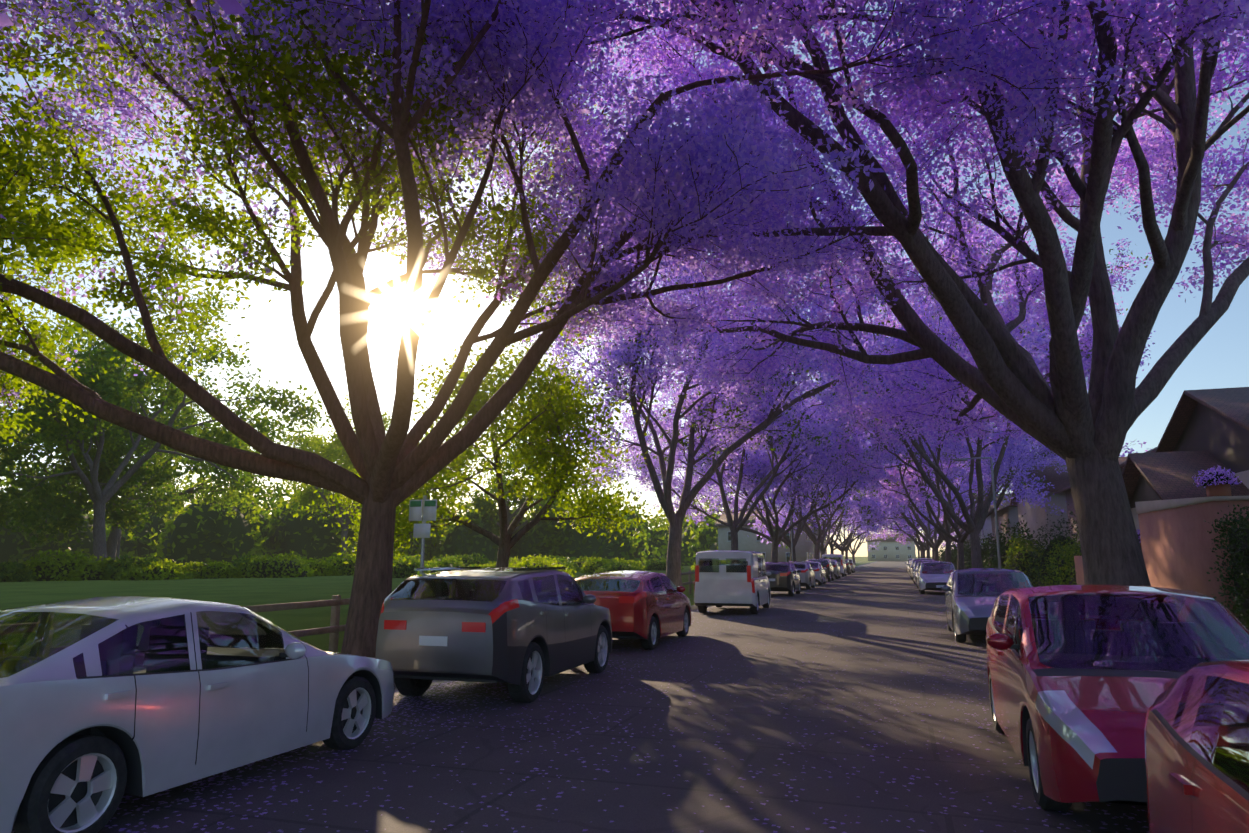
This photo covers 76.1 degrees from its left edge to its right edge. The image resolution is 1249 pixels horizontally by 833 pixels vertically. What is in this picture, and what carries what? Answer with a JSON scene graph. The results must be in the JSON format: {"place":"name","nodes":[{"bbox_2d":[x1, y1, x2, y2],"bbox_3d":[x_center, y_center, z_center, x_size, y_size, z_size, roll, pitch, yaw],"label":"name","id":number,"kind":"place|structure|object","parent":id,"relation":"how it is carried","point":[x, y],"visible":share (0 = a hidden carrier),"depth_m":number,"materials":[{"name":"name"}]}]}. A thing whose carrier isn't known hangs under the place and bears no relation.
{"place":"outdoors","nodes":[
{"label":"outdoors","id":0,"kind":"place"},
{"bbox_2d":[0,561,874,656],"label":"verge lawn","id":1,"kind":"structure","parent":0,"point":[248,591],"depth_m":37.64,"materials":[{"name":"green plant"}]},
{"bbox_2d":[0,299,103,470],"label":"park tree","id":2,"kind":"object","parent":1,"relation":"on","point":[68,324],"visible":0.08,"depth_m":67.49,"materials":[{"name":"green plant"}]},
{"bbox_2d":[0,330,130,488],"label":"park tree","id":3,"kind":"object","parent":1,"relation":"on","point":[78,453],"visible":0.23,"depth_m":64.15,"materials":[{"name":"green plant"}]},
{"bbox_2d":[0,0,248,71],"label":"jacaranda tree","id":4,"kind":"object","parent":1,"relation":"on","point":[5,20],"visible":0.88,"depth_m":7.20,"materials":[{"name":"purple plant"}]},
{"bbox_2d":[0,383,289,559],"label":"park tree","id":5,"kind":"object","parent":1,"relation":"on","point":[218,483],"visible":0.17,"depth_m":94.97,"materials":[{"name":"green plant"}]},
{"bbox_2d":[0,350,294,559],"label":"park tree","id":6,"kind":"object","parent":1,"relation":"on","point":[70,510],"visible":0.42,"depth_m":69.07,"materials":[{"name":"green plant"}]},
{"bbox_2d":[0,291,344,561],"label":"park tree","id":7,"kind":"object","parent":1,"relation":"on","point":[116,381],"visible":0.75,"depth_m":62.16,"materials":[{"name":"green plant"}]},
{"bbox_2d":[275,395,391,558],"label":"park tree","id":8,"kind":"object","parent":1,"relation":"on","point":[333,451],"visible":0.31,"depth_m":112.73,"materials":[{"name":"green plant"}]},
{"bbox_2d":[0,548,695,581],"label":"park bed shrubs","id":9,"kind":"object","parent":1,"relation":"on","point":[66,567],"visible":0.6,"depth_m":61.53,"materials":[{"name":"green plant"}]},
{"bbox_2d":[43,571,694,657],"bbox_3d":[1.426,6.720,31.618,0.152,1.040,58.910,-3,-10,18],"label":"park fence","id":10,"kind":"object","parent":1,"relation":"on","point":[334,628],"depth_m":13.00,"materials":[{"name":"brown wood"}]},
{"bbox_2d":[409,496,436,573],"bbox_3d":[-3.156,2.545,12.371,0.490,2.630,0.082,-3,-10,18],"label":"parking sign","id":11,"kind":"object","parent":1,"relation":"on","point":[417,512],"visible":0.77,"depth_m":12.49,"materials":[{"name":"silver metal"}]},
{"bbox_2d":[283,334,665,566],"bbox_3d":[-3.483,1.457,21.760,9.240,8.404,10.221,7,-12,-35],"label":"park tree","id":12,"kind":"object","parent":1,"relation":"on","point":[549,403],"visible":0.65,"depth_m":21.18,"materials":[{"name":"green plant"}]},
{"bbox_2d":[429,431,581,556],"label":"park tree","id":13,"kind":"object","parent":1,"relation":"on","point":[488,505],"visible":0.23,"depth_m":127.43,"materials":[{"name":"green plant"}]},
{"bbox_2d":[0,0,1212,657],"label":"jacaranda tree","id":14,"kind":"object","parent":1,"relation":"on","point":[434,80],"visible":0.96,"depth_m":11.97,"materials":[{"name":"purple plant"}]},
{"bbox_2d":[582,376,914,561],"bbox_3d":[7.723,3.466,54.946,22.089,15.883,15.756,-9,-13,42],"label":"jacaranda tree","id":15,"kind":"object","parent":1,"relation":"on","point":[755,472],"visible":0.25,"depth_m":50.59,"materials":[{"name":"purple plant"}]},
{"bbox_2d":[714,509,815,561],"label":"house","id":16,"kind":"structure","parent":1,"relation":"on","point":[804,548],"depth_m":111.03,"materials":[{"name":"paint"}]},
{"bbox_2d":[604,255,949,549],"bbox_3d":[8.111,-0.073,43.811,19.539,18.926,18.008,-3,-10,18],"label":"jacaranda tree","id":17,"kind":"object","parent":1,"relation":"on","point":[736,524],"visible":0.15,"depth_m":40.98,"materials":[{"name":"purple plant"}]},
{"bbox_2d":[508,147,1050,592],"bbox_3d":[3.114,-1.501,30.357,14.692,17.173,21.680,9,-14,-43],"label":"jacaranda tree","id":18,"kind":"object","parent":1,"relation":"on","point":[625,355],"visible":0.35,"depth_m":30.11,"materials":[{"name":"purple plant"}]},
{"bbox_2d":[672,377,915,560],"bbox_3d":[14.080,4.308,66.847,19.062,18.319,22.853,-3,-10,18],"label":"jacaranda tree","id":19,"kind":"object","parent":1,"relation":"on","point":[785,539],"visible":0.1,"depth_m":64.38,"materials":[{"name":"purple plant"}]},
{"bbox_2d":[715,432,915,557],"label":"jacaranda tree","id":20,"kind":"object","parent":1,"relation":"on","point":[849,507],"visible":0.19,"depth_m":91.00,"materials":[{"name":"purple plant"}]},
{"bbox_2d":[709,402,922,557],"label":"jacaranda tree","id":21,"kind":"object","parent":1,"relation":"on","point":[812,537],"visible":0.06,"depth_m":77.65,"materials":[{"name":"purple plant"}]},
{"bbox_2d":[814,529,826,557],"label":"house","id":22,"kind":"structure","parent":1,"relation":"on","point":[816,532],"depth_m":128.63,"materials":[{"name":"paint"}]},
{"bbox_2d":[816,512,864,558],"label":"jacaranda tree","id":23,"kind":"object","parent":1,"relation":"on","point":[851,538],"visible":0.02,"depth_m":133.68,"materials":[{"name":"purple plant"}]},
{"bbox_2d":[773,436,912,553],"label":"jacaranda tree","id":24,"kind":"object","parent":1,"relation":"on","point":[831,543],"visible":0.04,"depth_m":103.14,"materials":[{"name":"purple plant"}]},
{"bbox_2d":[773,502,919,554],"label":"jacaranda tree","id":25,"kind":"object","parent":1,"relation":"on","point":[843,547],"visible":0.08,"depth_m":115.70,"materials":[{"name":"purple plant"}]},
{"bbox_2d":[819,512,888,564],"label":"jacaranda tree","id":26,"kind":"object","parent":1,"relation":"on","point":[861,537],"visible":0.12,"depth_m":151.61,"materials":[{"name":"purple plant"}]},
{"bbox_2d":[790,457,1000,568],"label":"street light poles","id":27,"kind":"object","parent":1,"relation":"on","point":[995,515],"visible":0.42,"depth_m":27.91,"materials":[{"name":"silver metal"}]},
{"bbox_2d":[11,561,1148,832],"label":"road","id":28,"kind":"structure","parent":0,"point":[961,773],"depth_m":7.29,"materials":[{"name":"grey asphalt"}]},
{"bbox_2d":[0,596,394,832],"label":"white sedan car","id":29,"kind":"object","parent":28,"relation":"on","point":[101,716],"visible":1,"depth_m":5.66,"materials":[{"name":"paint"}]},
{"bbox_2d":[375,566,611,702],"bbox_3d":[-1.589,2.983,11.451,2.148,1.627,4.461,-3,-10,17],"label":"suv","id":30,"kind":"object","parent":28,"relation":"on","point":[522,633],"visible":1,"depth_m":9.69,"materials":[{"name":"paint"}]},
{"bbox_2d":[13,581,1149,832],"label":"fallen petals","id":31,"kind":"object","parent":28,"relation":"on","point":[565,755],"visible":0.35,"depth_m":6.82,"materials":[{"name":"purple plant"}]},
{"bbox_2d":[575,571,691,649],"bbox_3d":[0.181,4.046,17.087,2.093,1.477,4.481,-3,-10,17],"label":"car","id":32,"kind":"object","parent":28,"relation":"on","point":[647,609],"visible":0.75,"depth_m":15.60,"materials":[{"name":"paint"}]},
{"bbox_2d":[394,561,906,695],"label":"kerb","id":33,"kind":"structure","parent":28,"relation":"on","point":[693,607],"depth_m":25.87,"materials":[{"name":"concrete"}]},
{"bbox_2d":[694,550,770,613],"bbox_3d":[3.701,5.478,26.667,2.190,1.960,4.871,-3,-10,16],"label":"white van","id":34,"kind":"object","parent":28,"relation":"on","point":[731,578],"visible":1,"depth_m":24.50,"materials":[{"name":"paint"}]},
{"bbox_2d":[765,562,800,595],"bbox_3d":[7.208,7.598,37.523,2.098,1.527,4.321,-3,-10,18],"label":"car","id":35,"kind":"object","parent":28,"relation":"on","point":[784,577],"visible":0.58,"depth_m":35.67,"materials":[{"name":"paint"}]},
{"bbox_2d":[789,561,815,589],"bbox_3d":[9.598,8.838,44.523,2.079,1.497,4.221,-3,-10,18],"label":"car","id":36,"kind":"object","parent":28,"relation":"on","point":[807,576],"visible":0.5,"depth_m":43.03,"materials":[{"name":"paint"}]},
{"bbox_2d":[802,561,826,584],"bbox_3d":[11.829,9.997,51.056,2.098,1.464,4.601,-3,-10,18],"label":"car","id":37,"kind":"object","parent":28,"relation":"on","point":[820,574],"visible":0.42,"depth_m":49.64,"materials":[{"name":"paint"}]},
{"bbox_2d":[806,558,834,581],"bbox_3d":[14.060,11.061,57.605,2.149,1.627,4.461,-3,-10,18],"label":"car","id":38,"kind":"object","parent":28,"relation":"on","point":[828,565],"visible":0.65,"depth_m":56.27,"materials":[{"name":"paint"}]},
{"bbox_2d":[822,554,846,576],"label":"car","id":39,"kind":"object","parent":28,"relation":"on","point":[839,558],"visible":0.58,"depth_m":69.56,"materials":[{"name":"paint"}]},
{"bbox_2d":[829,559,840,578],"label":"car","id":40,"kind":"object","parent":28,"relation":"on","point":[837,572],"visible":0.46,"depth_m":62.97,"materials":[{"name":"paint"}]},
{"bbox_2d":[845,559,851,573],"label":"car","id":41,"kind":"object","parent":28,"relation":"on","point":[848,566],"visible":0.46,"depth_m":78.23,"materials":[{"name":"paint"}]},
{"bbox_2d":[848,559,855,572],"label":"car","id":42,"kind":"object","parent":28,"relation":"on","point":[852,566],"visible":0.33,"depth_m":85.81,"materials":[{"name":"paint"}]},
{"bbox_2d":[912,562,921,587],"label":"car","id":43,"kind":"object","parent":28,"relation":"on","point":[916,574],"visible":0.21,"depth_m":45.45,"materials":[{"name":"paint"}]},
{"bbox_2d":[908,558,932,580],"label":"car","id":44,"kind":"object","parent":28,"relation":"on","point":[912,561],"visible":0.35,"depth_m":60.11,"materials":[{"name":"paint"}]},
{"bbox_2d":[910,560,934,583],"bbox_3d":[19.929,10.225,52.536,2.112,1.527,4.301,-3,-10,18],"label":"car","id":45,"kind":"object","parent":28,"relation":"on","point":[914,566],"visible":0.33,"depth_m":52.49,"materials":[{"name":"paint"}]},
{"bbox_2d":[915,561,954,593],"bbox_3d":[15.308,7.856,38.998,2.098,1.527,4.321,-3,-10,18],"label":"car","id":46,"kind":"object","parent":28,"relation":"on","point":[933,575],"visible":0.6,"depth_m":37.97,"materials":[{"name":"paint"}]},
{"bbox_2d":[941,568,1039,641],"bbox_3d":[8.168,4.151,17.771,2.079,1.507,4.221,-3,-10,18],"label":"car","id":47,"kind":"object","parent":28,"relation":"on","point":[972,595],"visible":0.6,"depth_m":17.20,"materials":[{"name":"paint"}]},
{"bbox_2d":[986,585,1248,811],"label":"car","id":48,"kind":"object","parent":28,"relation":"on","point":[1081,678],"visible":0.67,"depth_m":6.05,"materials":[{"name":"paint"}]},
{"bbox_2d":[1144,660,1248,832],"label":"red hatchback car","id":49,"kind":"object","parent":28,"relation":"on","point":[1196,735],"visible":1,"depth_m":2.92,"materials":[{"name":"paint"}]},
{"bbox_2d":[0,0,1248,556],"label":"sky","id":50,"kind":"structure","parent":0,"point":[1220,359],"materials":[{"name":"white"}]},
{"bbox_2d":[848,557,940,560],"bbox_3d":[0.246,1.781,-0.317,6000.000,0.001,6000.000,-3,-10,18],"label":"ground","id":51,"kind":"structure","parent":0,"point":[861,558],"depth_m":625.98,"materials":[{"name":"green plant"}]},
{"bbox_2d":[0,460,778,566],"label":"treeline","id":52,"kind":"object","parent":51,"relation":"on","point":[195,530],"visible":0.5,"depth_m":126.36,"materials":[{"name":"green plant"}]},
{"bbox_2d":[1122,450,1248,532],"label":"roof","id":53,"kind":"structure","parent":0,"point":[1151,476],"depth_m":22.51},
{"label":"path verge","id":54,"kind":"object","parent":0,"visible":0},
{"bbox_2d":[216,0,247,13],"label":"jacaranda tree","id":55,"kind":"object","parent":54,"relation":"on","point":[231,6],"depth_m":3.40,"materials":[{"name":"purple plant"}]},
{"bbox_2d":[477,0,1248,585],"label":"jacaranda tree","id":56,"kind":"object","parent":54,"relation":"on","point":[1073,422],"visible":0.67,"depth_m":14.12,"materials":[{"name":"purple plant"}]},
{"bbox_2d":[866,534,915,560],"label":"building","id":57,"kind":"structure","parent":54,"relation":"on","point":[891,549],"depth_m":281.36,"materials":[{"name":"paint"}]},
{"bbox_2d":[888,489,956,557],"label":"jacaranda tree","id":58,"kind":"object","parent":54,"relation":"on","point":[922,541],"visible":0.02,"depth_m":152.74,"materials":[{"name":"purple plant"}]},
{"bbox_2d":[880,478,965,557],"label":"jacaranda tree","id":59,"kind":"object","parent":54,"relation":"on","point":[921,548],"visible":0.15,"depth_m":115.40,"materials":[{"name":"purple plant"}]},
{"bbox_2d":[908,483,946,557],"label":"jacaranda tree","id":60,"kind":"object","parent":54,"relation":"on","point":[924,532],"visible":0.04,"depth_m":136.13,"materials":[{"name":"purple plant"}]},
{"bbox_2d":[852,433,1007,559],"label":"jacaranda tree","id":61,"kind":"object","parent":54,"relation":"on","point":[917,515],"visible":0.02,"depth_m":90.91,"materials":[{"name":"purple plant"}]},
{"bbox_2d":[851,437,1009,558],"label":"jacaranda tree","id":62,"kind":"object","parent":54,"relation":"on","point":[920,542],"visible":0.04,"depth_m":103.60,"materials":[{"name":"purple plant"}]},
{"bbox_2d":[791,296,1088,569],"bbox_3d":[20.137,1.869,52.966,18.872,18.343,21.936,1,-10,-7],"label":"jacaranda tree","id":63,"kind":"object","parent":54,"relation":"on","point":[1013,463],"visible":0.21,"depth_m":50.20,"materials":[{"name":"purple plant"}]},
{"bbox_2d":[831,423,1050,560],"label":"jacaranda tree","id":64,"kind":"object","parent":54,"relation":"on","point":[882,507],"visible":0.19,"depth_m":76.54,"materials":[{"name":"purple plant"}]},
{"bbox_2d":[958,522,970,548],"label":"house","id":65,"kind":"structure","parent":54,"relation":"on","point":[968,537],"depth_m":101.45,"materials":[{"name":"brick"}]},
{"bbox_2d":[799,197,1155,567],"bbox_3d":[16.344,-1.027,39.649,16.651,19.400,20.479,-3,-10,18],"label":"jacaranda tree","id":66,"kind":"object","parent":54,"relation":"on","point":[975,521],"visible":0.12,"depth_m":37.49,"materials":[{"name":"purple plant"}]},
{"bbox_2d":[969,493,1010,548],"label":"house","id":67,"kind":"structure","parent":54,"relation":"on","point":[984,532],"depth_m":83.05,"materials":[{"name":"tile"}]},
{"bbox_2d":[834,401,1150,561],"bbox_3d":[27.933,4.221,65.044,20.422,17.875,19.614,2,-10,-13],"label":"jacaranda tree","id":68,"kind":"object","parent":54,"relation":"on","point":[922,486],"visible":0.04,"depth_m":63.96,"materials":[{"name":"purple plant"}]},
{"bbox_2d":[991,505,1018,548],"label":"house","id":69,"kind":"structure","parent":54,"relation":"on","point":[1007,512],"depth_m":65.97,"materials":[{"name":"brick"}]},
{"bbox_2d":[939,504,1081,586],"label":"garden shrubs","id":70,"kind":"object","parent":54,"relation":"on","point":[1051,563],"visible":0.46,"depth_m":39.84,"materials":[{"name":"green plant"}]},
{"bbox_2d":[1010,457,1126,545],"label":"house","id":71,"kind":"structure","parent":54,"relation":"on","point":[1032,516],"depth_m":49.90,"materials":[{"name":"tile"}]},
{"bbox_2d":[1054,447,1156,542],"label":"house","id":72,"kind":"structure","parent":54,"relation":"on","point":[1069,499],"depth_m":41.41,"materials":[{"name":"brick"}]},
{"bbox_2d":[1074,484,1248,619],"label":"pink wall","id":73,"kind":"structure","parent":54,"relation":"on","point":[1177,552],"depth_m":16.32,"materials":[{"name":"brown paint"}]},
{"bbox_2d":[1137,466,1241,542],"bbox_3d":[12.141,2.081,17.606,0.782,1.423,6.051,-3,-10,18],"label":"flowering bush","id":74,"kind":"object","parent":73,"relation":"on","point":[1220,476],"visible":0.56,"depth_m":15.08,"materials":[{"name":"purple plant"}]},
{"bbox_2d":[1155,387,1248,488],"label":"house","id":75,"kind":"structure","parent":54,"relation":"on","point":[1215,422],"depth_m":22.56,"materials":[{"name":"tile"}]},
{"bbox_2d":[1202,502,1248,629],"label":"hedge","id":76,"kind":"object","parent":54,"relation":"on","point":[1238,545],"visible":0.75,"depth_m":13.92,"materials":[{"name":"green plant"}]}
]}

